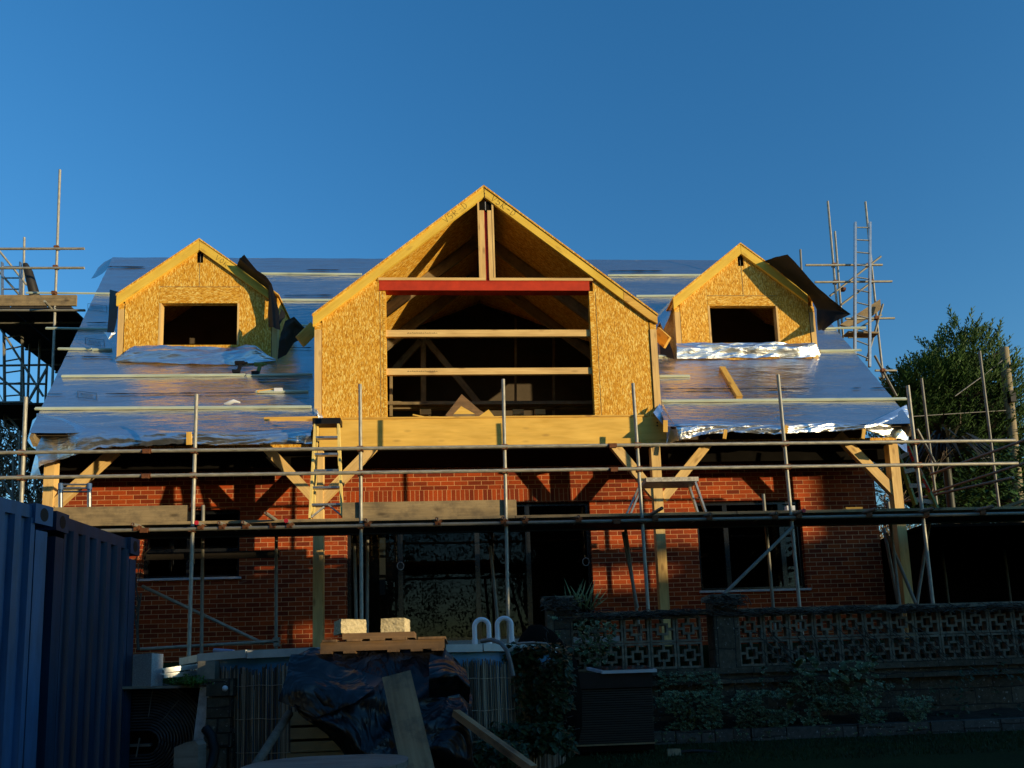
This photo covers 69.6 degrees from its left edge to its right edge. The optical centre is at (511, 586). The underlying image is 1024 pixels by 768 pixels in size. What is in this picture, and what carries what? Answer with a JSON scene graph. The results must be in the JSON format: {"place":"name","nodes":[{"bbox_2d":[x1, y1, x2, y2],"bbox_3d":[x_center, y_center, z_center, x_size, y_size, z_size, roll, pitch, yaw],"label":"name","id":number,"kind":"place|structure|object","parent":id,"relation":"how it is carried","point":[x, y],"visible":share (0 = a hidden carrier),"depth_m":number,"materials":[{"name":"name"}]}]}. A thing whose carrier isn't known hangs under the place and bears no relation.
{"place":"outdoors","nodes":[
{"label":"outdoors","id":0,"kind":"place"},
{"bbox_2d":[0,0,1023,536],"label":"sky","id":1,"kind":"structure","parent":0,"point":[621,129],"materials":[{"name":"blue"}]},
{"bbox_2d":[132,636,1023,767],"bbox_3d":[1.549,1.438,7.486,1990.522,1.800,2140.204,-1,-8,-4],"label":"ground","id":2,"kind":"structure","parent":0,"point":[1000,759],"depth_m":6.99,"materials":[{"name":"green plant"}]},
{"bbox_2d":[0,395,42,503],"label":"bare tree","id":3,"kind":"object","parent":2,"relation":"on","point":[12,447],"visible":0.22,"depth_m":19.11,"materials":[{"name":"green plant"}]},
{"bbox_2d":[1,429,42,503],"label":"bare tree","id":4,"kind":"object","parent":2,"relation":"on","point":[32,493],"visible":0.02,"depth_m":19.64,"materials":[{"name":"green plant"}]},
{"bbox_2d":[7,454,41,503],"bbox_3d":[-14.559,-0.810,22.783,4.413,7.839,3.769,-1,-8,-4],"label":"bare tree","id":5,"kind":"object","parent":2,"relation":"on","point":[25,494],"depth_m":22.48,"materials":[{"name":"green plant"}]},
{"bbox_2d":[0,497,52,767],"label":"shipping container","id":6,"kind":"object","parent":2,"relation":"on","point":[23,546],"visible":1,"depth_m":4.58,"materials":[{"name":"blue metal"}]},
{"bbox_2d":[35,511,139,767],"bbox_3d":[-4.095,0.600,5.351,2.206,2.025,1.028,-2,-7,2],"label":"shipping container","id":7,"kind":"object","parent":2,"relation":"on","point":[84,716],"visible":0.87,"depth_m":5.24,"materials":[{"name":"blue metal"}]},
{"bbox_2d":[134,535,151,649],"bbox_3d":[-5.344,0.049,9.978,0.693,1.636,0.871,-5,-8,23],"label":"bare shrub","id":8,"kind":"object","parent":2,"relation":"on","point":[138,599],"visible":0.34,"depth_m":9.97,"materials":[{"name":"brown plant"}]},
{"bbox_2d":[122,684,210,767],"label":"solar coil","id":9,"kind":"object","parent":2,"relation":"on","point":[166,719],"visible":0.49,"depth_m":5.79,"materials":[{"name":"black plastic"}]},
{"bbox_2d":[132,653,162,686],"bbox_3d":[-2.851,0.657,5.799,0.261,0.255,0.168,-6,-8,28],"label":"granite block","id":10,"kind":"object","parent":9,"relation":"on","point":[146,670],"depth_m":5.72,"materials":[{"name":"stone"}]},
{"bbox_2d":[161,670,196,677],"bbox_3d":[-2.590,0.686,5.805,0.343,0.059,0.054,5,-10,-42],"label":"aluminium section","id":11,"kind":"object","parent":9,"relation":"on","point":[173,674],"visible":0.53,"depth_m":5.75,"materials":[{"name":"silver metal"}]},
{"bbox_2d":[161,664,197,672],"bbox_3d":[-2.593,0.639,5.811,0.344,0.076,0.054,5,-10,-42],"label":"aluminium section","id":12,"kind":"object","parent":11,"relation":"on","point":[179,668],"visible":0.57,"depth_m":5.77,"materials":[{"name":"silver metal"}]},
{"bbox_2d":[174,739,205,767],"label":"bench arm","id":13,"kind":"object","parent":2,"relation":"on","point":[190,754],"visible":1,"depth_m":4.38},
{"bbox_2d":[201,725,219,767],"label":"black pipe","id":14,"kind":"object","parent":2,"relation":"on","point":[209,733],"visible":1,"depth_m":5.15,"materials":[{"name":"plastic"}]},
{"bbox_2d":[205,678,236,767],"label":"stone wall","id":15,"kind":"structure","parent":2,"relation":"on","point":[220,709],"depth_m":5.57,"materials":[{"name":"stone"}]},
{"bbox_2d":[160,673,213,688],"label":"sedum clump","id":16,"kind":"object","parent":15,"relation":"on","point":[189,681],"visible":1,"depth_m":5.56,"materials":[{"name":"green plant"}]},
{"bbox_2d":[197,661,219,680],"bbox_3d":[-2.360,0.652,5.729,0.130,0.150,0.120,-1,-8,-4],"label":"pump box","id":17,"kind":"object","parent":15,"relation":"on","point":[209,669],"visible":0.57,"depth_m":5.67,"materials":[{"name":"grey plastic"}]},
{"bbox_2d":[251,710,292,763],"bbox_3d":[-1.458,0.949,4.407,0.052,0.397,0.588,-3,-8,8],"label":"wooden pole","id":18,"kind":"object","parent":2,"relation":"on","point":[269,743],"visible":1,"depth_m":4.45,"materials":[{"name":"brown wood"}]},
{"bbox_2d":[287,712,343,757],"bbox_3d":[-1.215,1.057,4.971,0.591,0.441,0.025,-1,-8,-4],"label":"timber crate","id":19,"kind":"object","parent":2,"relation":"on","point":[308,738],"visible":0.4,"depth_m":4.95,"materials":[{"name":"brown wood"}]},
{"bbox_2d":[241,754,407,767],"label":"garden table","id":20,"kind":"object","parent":2,"relation":"on","point":[369,761],"visible":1,"depth_m":3.25,"materials":[{"name":"grey wood"}]},
{"bbox_2d":[179,616,565,767],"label":"garden pool","id":21,"kind":"structure","parent":2,"relation":"on","point":[260,709],"depth_m":5.73,"materials":[{"name":"plastic"}]},
{"bbox_2d":[213,648,234,651],"bbox_3d":[-2.134,0.569,6.327,1.175,0.144,0.092,-6,-8,26],"label":"skimmer pole","id":22,"kind":"object","parent":21,"relation":"on","point":[218,650],"visible":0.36,"depth_m":6.54,"materials":[{"name":"metal"}]},
{"bbox_2d":[480,638,514,675],"bbox_3d":[-0.117,0.529,5.568,0.317,0.299,0.060,-8,-9,38],"label":"pool hose","id":23,"kind":"object","parent":21,"relation":"hanging from","point":[505,649],"visible":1,"depth_m":5.49,"materials":[{"name":"grey plastic"}]},
{"bbox_2d":[515,641,551,656],"bbox_3d":[0.177,0.511,6.019,0.372,0.133,0.040,4,-9,-37],"label":"pool hose","id":24,"kind":"object","parent":21,"relation":"attached to","point":[529,642],"visible":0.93,"depth_m":6.01,"materials":[{"name":"grey plastic"}]},
{"bbox_2d":[278,648,474,767],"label":"black sheeting","id":25,"kind":"object","parent":2,"relation":"on","point":[338,698],"visible":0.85,"depth_m":4.66,"materials":[{"name":"black plastic"}]},
{"bbox_2d":[320,636,447,653],"bbox_3d":[-0.915,0.456,5.492,0.861,0.098,0.840,-1,-8,-4],"label":"pallet","id":26,"kind":"object","parent":25,"relation":"on","point":[420,644],"visible":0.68,"depth_m":5.09,"materials":[{"name":"brown wood"}]},
{"bbox_2d":[342,631,415,640],"bbox_3d":[-0.942,0.355,5.266,0.499,0.042,0.230,-1,-8,-4],"label":"plank","id":27,"kind":"object","parent":26,"relation":"on","point":[385,635],"visible":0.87,"depth_m":5.16,"materials":[{"name":"brown wood"}]},
{"bbox_2d":[333,619,366,634],"bbox_3d":[-1.157,0.289,5.257,0.187,0.103,0.206,2,-8,-28],"label":"concrete block","id":28,"kind":"object","parent":27,"relation":"on","point":[341,626],"depth_m":5.17,"materials":[{"name":"beige concrete"}]},
{"bbox_2d":[381,618,409,631],"bbox_3d":[-0.833,0.281,5.278,0.173,0.103,0.207,-2,-7,3],"label":"concrete block","id":29,"kind":"object","parent":27,"relation":"on","point":[395,624],"depth_m":5.18,"materials":[{"name":"beige concrete"}]},
{"bbox_2d":[452,709,536,767],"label":"timber batten","id":30,"kind":"object","parent":25,"relation":"on","point":[495,741],"visible":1,"depth_m":4.36,"materials":[{"name":"brown wood"}]},
{"bbox_2d":[382,670,434,767],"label":"scaffold board","id":31,"kind":"object","parent":2,"relation":"on","point":[411,739],"visible":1,"depth_m":4.22,"materials":[{"name":"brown wood"}]},
{"bbox_2d":[25,185,913,662],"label":"brick house","id":32,"kind":"structure","parent":2,"relation":"on","point":[479,293],"depth_m":12.17,"materials":[{"name":"red brick"}]},
{"bbox_2d":[0,169,85,499],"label":"scaffolding","id":33,"kind":"object","parent":32,"relation":"attached to","point":[31,317],"visible":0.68,"depth_m":15.09,"materials":[{"name":"silver metal"}]},
{"bbox_2d":[1,262,21,294],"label":"ladder","id":34,"kind":"object","parent":33,"relation":"attached to","point":[3,278],"visible":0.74,"depth_m":15.56,"materials":[{"name":"metal"}]},
{"bbox_2d":[2,332,24,426],"bbox_3d":[-10.431,-4.512,15.418,0.560,2.406,0.060,-1,-8,-4],"label":"ladder","id":35,"kind":"object","parent":33,"relation":"attached to","point":[22,370],"visible":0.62,"depth_m":15.40,"materials":[{"name":"metal"}]},
{"bbox_2d":[23,263,39,294],"bbox_3d":[-10.192,-6.358,15.683,0.198,1.025,0.422,-6,-9,30],"label":"rolled membrane","id":36,"kind":"object","parent":33,"relation":"on","point":[31,283],"visible":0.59,"depth_m":15.58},
{"bbox_2d":[137,510,241,580],"bbox_3d":[-5.170,-0.671,11.902,1.607,1.150,0.210,-1,-8,-4],"label":"window","id":37,"kind":"structure","parent":32,"relation":"in","point":[214,569],"depth_m":11.94,"materials":[{"name":"black glass"}]},
{"bbox_2d":[224,399,239,404],"bbox_3d":[-4.285,-2.828,11.265,0.245,0.089,0.075,-1,-8,-4],"label":"work glove","id":38,"kind":"object","parent":32,"relation":"on","point":[230,402],"visible":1,"depth_m":11.24,"materials":[{"name":"white fabric"}]},
{"bbox_2d":[232,361,247,373],"bbox_3d":[-4.513,-3.651,12.215,0.240,0.208,0.070,-1,-8,-4],"label":"cordless drill","id":39,"kind":"object","parent":32,"relation":"on","point":[238,369],"visible":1,"depth_m":12.19,"materials":[{"name":"black plastic"}]},
{"bbox_2d":[251,362,266,373],"bbox_3d":[-4.182,-3.617,12.184,0.240,0.208,0.070,-1,-8,-4],"label":"cordless drill","id":40,"kind":"object","parent":32,"relation":"on","point":[259,365],"visible":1,"depth_m":12.16,"materials":[{"name":"green plastic"}]},
{"bbox_2d":[264,416,317,426],"bbox_3d":[-3.287,-2.455,10.959,0.786,0.158,0.050,-1,-8,-4],"label":"timber length","id":41,"kind":"object","parent":32,"relation":"on","point":[304,418],"visible":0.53,"depth_m":10.94,"materials":[{"name":"beige wood"}]},
{"bbox_2d":[413,414,438,416],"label":"thin offcuts","id":42,"kind":"object","parent":32,"relation":"on","point":[414,415],"visible":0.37,"depth_m":11.43,"materials":[{"name":"beige wood"}]},
{"bbox_2d":[444,394,483,416],"bbox_3d":[-0.740,-2.978,12.117,0.788,0.445,0.118,-1,-8,-4],"label":"board offcut","id":43,"kind":"object","parent":32,"relation":"on","point":[464,402],"visible":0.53,"depth_m":12.11,"materials":[{"name":"brown wood"}]},
{"bbox_2d":[453,414,474,415],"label":"timber block","id":44,"kind":"structure","parent":32,"relation":"on","point":[463,414],"depth_m":11.72,"materials":[{"name":"wood"}]},
{"bbox_2d":[454,406,473,413],"bbox_3d":[-0.767,-2.826,11.803,0.340,0.133,0.060,-1,-8,-4],"label":"timber wedge","id":45,"kind":"object","parent":44,"relation":"on","point":[461,410],"visible":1,"depth_m":11.77,"materials":[{"name":"beige wood"}]},
{"bbox_2d":[347,502,593,640],"bbox_3d":[-0.683,-0.256,12.196,4.032,2.279,0.093,-1,-8,-4],"label":"patio door","id":46,"kind":"structure","parent":32,"relation":"in","point":[441,583],"depth_m":12.18,"materials":[{"name":"black glass"}]},
{"bbox_2d":[480,409,493,415],"bbox_3d":[-0.415,-2.765,11.771,0.288,0.136,0.050,-1,-8,-4],"label":"timber wedge","id":47,"kind":"object","parent":32,"relation":"on","point":[487,413],"visible":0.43,"depth_m":11.75,"materials":[{"name":"beige wood"}]},
{"bbox_2d":[387,401,591,415],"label":"floor","id":48,"kind":"structure","parent":32,"relation":"on","point":[426,408],"depth_m":13.58,"materials":[{"name":"brown wood"}]},
{"bbox_2d":[719,366,742,398],"bbox_3d":[3.662,-3.436,12.337,0.103,0.906,0.869,-2,-7,1],"label":"timber offcut","id":49,"kind":"object","parent":32,"relation":"on","point":[735,390],"visible":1,"depth_m":12.26,"materials":[{"name":"beige wood"}]},
{"bbox_2d":[696,501,811,592],"bbox_3d":[4.040,-0.690,12.479,1.904,1.567,0.210,-1,-8,-4],"label":"window","id":50,"kind":"structure","parent":32,"relation":"in","point":[725,554],"depth_m":12.52,"materials":[{"name":"black glass"}]},
{"bbox_2d":[799,201,897,396],"bbox_3d":[7.333,-6.452,16.431,2.044,4.737,1.148,-1,-8,-4],"label":"scaffolding","id":51,"kind":"object","parent":32,"relation":"attached to","point":[876,306],"visible":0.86,"depth_m":16.16,"materials":[{"name":"silver metal"}]},
{"bbox_2d":[853,222,871,367],"bbox_3d":[7.512,-6.281,15.762,0.687,3.302,0.060,-1,-8,-4],"label":"ladder","id":52,"kind":"object","parent":51,"relation":"attached to","point":[855,276],"visible":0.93,"depth_m":15.77,"materials":[{"name":"metal"}]},
{"bbox_2d":[473,734,529,767],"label":"weeds","id":53,"kind":"object","parent":2,"relation":"on","point":[483,757],"visible":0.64,"depth_m":5.13,"materials":[{"name":"green plant"}]},
{"bbox_2d":[0,351,1023,656],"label":"scaffolding","id":54,"kind":"object","parent":2,"relation":"on","point":[360,519],"visible":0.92,"depth_m":10.06,"materials":[{"name":"grey metal"}]},
{"bbox_2d":[58,483,91,506],"bbox_3d":[-5.964,-1.159,10.043,0.457,0.528,0.064,-1,-8,-4],"label":"ladder","id":55,"kind":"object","parent":54,"relation":"on","point":[61,492],"depth_m":10.05,"materials":[{"name":"metal"}]},
{"bbox_2d":[308,418,342,518],"bbox_3d":[-2.583,-1.625,10.310,0.526,1.513,0.631,-1,-8,-4],"label":"stepladder","id":56,"kind":"object","parent":54,"relation":"on","point":[317,423],"visible":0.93,"depth_m":10.22,"materials":[{"name":"yellow wood"}]},
{"bbox_2d":[626,477,706,512],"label":"work platform","id":57,"kind":"structure","parent":54,"relation":"on","point":[669,482],"depth_m":10.25,"materials":[{"name":"metal"}]},
{"bbox_2d":[843,507,862,508],"bbox_3d":[4.911,-1.118,10.614,0.250,0.045,0.100,-1,-8,-4],"label":"timber chock","id":58,"kind":"object","parent":54,"relation":"on","point":[853,508],"visible":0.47,"depth_m":10.57,"materials":[{"name":"wood"}]},
{"bbox_2d":[487,627,581,758],"bbox_3d":[0.168,0.871,6.089,0.967,1.093,0.760,-1,-8,-4],"label":"ivy","id":59,"kind":"object","parent":2,"relation":"on","point":[536,734],"visible":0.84,"depth_m":6.01,"materials":[{"name":"green plant"}]},
{"bbox_2d":[518,624,581,744],"bbox_3d":[0.279,0.950,6.842,0.754,1.211,0.519,-1,-8,-4],"label":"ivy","id":60,"kind":"object","parent":2,"relation":"on","point":[535,633],"visible":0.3,"depth_m":6.79,"materials":[{"name":"green plant"}]},
{"bbox_2d":[555,578,606,609],"bbox_3d":[0.845,0.077,9.044,0.672,0.425,0.182,-1,-8,-4],"label":"spiky plant","id":61,"kind":"object","parent":2,"relation":"on","point":[581,595],"visible":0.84,"depth_m":9.00,"materials":[{"name":"green plant"}]},
{"bbox_2d":[576,665,656,752],"bbox_3d":[1.013,1.234,7.550,0.860,0.849,0.560,-1,-8,-4],"label":"slatted cabinet","id":62,"kind":"object","parent":2,"relation":"on","point":[617,710],"visible":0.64,"depth_m":7.33,"materials":[{"name":"black plastic"}]},
{"bbox_2d":[667,749,680,755],"bbox_3d":[1.576,1.700,7.098,0.139,0.274,0.123,-1,-8,-4],"label":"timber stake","id":63,"kind":"object","parent":2,"relation":"on","point":[673,751],"visible":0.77,"depth_m":7.14,"materials":[{"name":"brown wood"}]},
{"bbox_2d":[579,658,1023,721],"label":"retaining wall","id":64,"kind":"structure","parent":2,"relation":"on","point":[982,696],"depth_m":8.69,"materials":[{"name":"stone"}]},
{"bbox_2d":[541,594,1023,671],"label":"screen wall","id":65,"kind":"structure","parent":64,"relation":"on","point":[725,640],"depth_m":8.80,"materials":[{"name":"concrete"}]},
{"bbox_2d":[550,611,619,666],"bbox_3d":[0.811,0.603,8.376,0.863,0.711,0.284,-1,-8,-4],"label":"ivy","id":66,"kind":"object","parent":65,"relation":"attached to","point":[591,640],"visible":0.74,"depth_m":8.38,"materials":[{"name":"green plant"}]},
{"bbox_2d":[540,593,1023,686],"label":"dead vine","id":67,"kind":"object","parent":65,"relation":"on","point":[554,602],"visible":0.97,"depth_m":8.72,"materials":[{"name":"brown plant"}]},
{"bbox_2d":[653,707,1023,730],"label":"soil bed","id":68,"kind":"object","parent":2,"relation":"on","point":[979,714],"visible":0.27,"depth_m":8.47,"materials":[{"name":"brown soil"}]},
{"bbox_2d":[653,643,933,742],"bbox_3d":[3.165,1.187,8.295,3.360,1.132,0.485,-1,-8,-4],"label":"ivy","id":69,"kind":"object","parent":68,"relation":"on","point":[903,701],"visible":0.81,"depth_m":8.21,"materials":[{"name":"green plant"}]},
{"bbox_2d":[783,652,882,708],"bbox_3d":[3.637,1.059,8.334,1.211,0.657,0.309,-1,-8,-4],"label":"ivy","id":70,"kind":"object","parent":68,"relation":"on","point":[843,666],"visible":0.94,"depth_m":8.33,"materials":[{"name":"green plant"}]},
{"bbox_2d":[654,717,1023,744],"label":"block edging","id":71,"kind":"object","parent":2,"relation":"on","point":[894,728],"visible":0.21,"depth_m":8.09,"materials":[{"name":"grey concrete"}]},
{"bbox_2d":[869,375,919,533],"bbox_3d":[15.852,-3.474,24.134,9.387,11.438,8.024,-5,-8,20],"label":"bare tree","id":72,"kind":"object","parent":2,"relation":"on","point":[882,491],"depth_m":26.55,"materials":[{"name":"brown plant"}]},
{"bbox_2d":[878,490,917,538],"bbox_3d":[8.949,-0.503,18.344,2.844,4.514,3.359,-7,-9,35],"label":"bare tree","id":73,"kind":"object","parent":2,"relation":"on","point":[885,507],"visible":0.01,"depth_m":18.13,"materials":[{"name":"green plant"}]},
{"bbox_2d":[865,304,1023,528],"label":"conifer tree","id":74,"kind":"object","parent":2,"relation":"on","point":[947,376],"visible":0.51,"depth_m":19.03,"materials":[{"name":"green plant"}]},
{"bbox_2d":[880,522,1023,638],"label":"lean to","id":75,"kind":"object","parent":2,"relation":"on","point":[974,562],"visible":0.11,"depth_m":14.33,"materials":[{"name":"black"}]},
{"bbox_2d":[898,444,938,507],"bbox_3d":[6.717,-1.870,12.269,0.569,1.242,0.333,-1,-8,-4],"label":"ladder","id":76,"kind":"object","parent":75,"relation":"on","point":[932,501],"visible":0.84,"depth_m":12.19,"materials":[{"name":"brown wood"}]},
{"bbox_2d":[925,447,951,490],"bbox_3d":[8.527,-2.227,14.612,0.529,1.126,0.204,-4,-8,19],"label":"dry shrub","id":77,"kind":"object","parent":75,"relation":"on","point":[937,461],"visible":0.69,"depth_m":14.66,"materials":[{"name":"brown plant"}]},
{"bbox_2d":[900,406,1011,523],"bbox_3d":[9.259,-1.231,15.401,2.387,5.145,2.535,-1,-8,-4],"label":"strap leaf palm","id":78,"kind":"object","parent":2,"relation":"on","point":[938,449],"visible":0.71,"depth_m":15.41,"materials":[{"name":"green plant"}]},
{"bbox_2d":[913,347,1023,505],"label":"utility pole","id":79,"kind":"object","parent":2,"relation":"on","point":[1009,408],"visible":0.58,"depth_m":18.45,"materials":[{"name":"grey metal"}]},
{"bbox_2d":[924,442,1023,507],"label":"hedge bush","id":80,"kind":"object","parent":2,"relation":"on","point":[1003,488],"visible":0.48,"depth_m":16.19,"materials":[{"name":"green plant"}]},
{"bbox_2d":[587,728,1023,767],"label":"grass","id":81,"kind":"structure","parent":0,"point":[853,738],"depth_m":7.24,"materials":[{"name":"green plant"}]}
]}

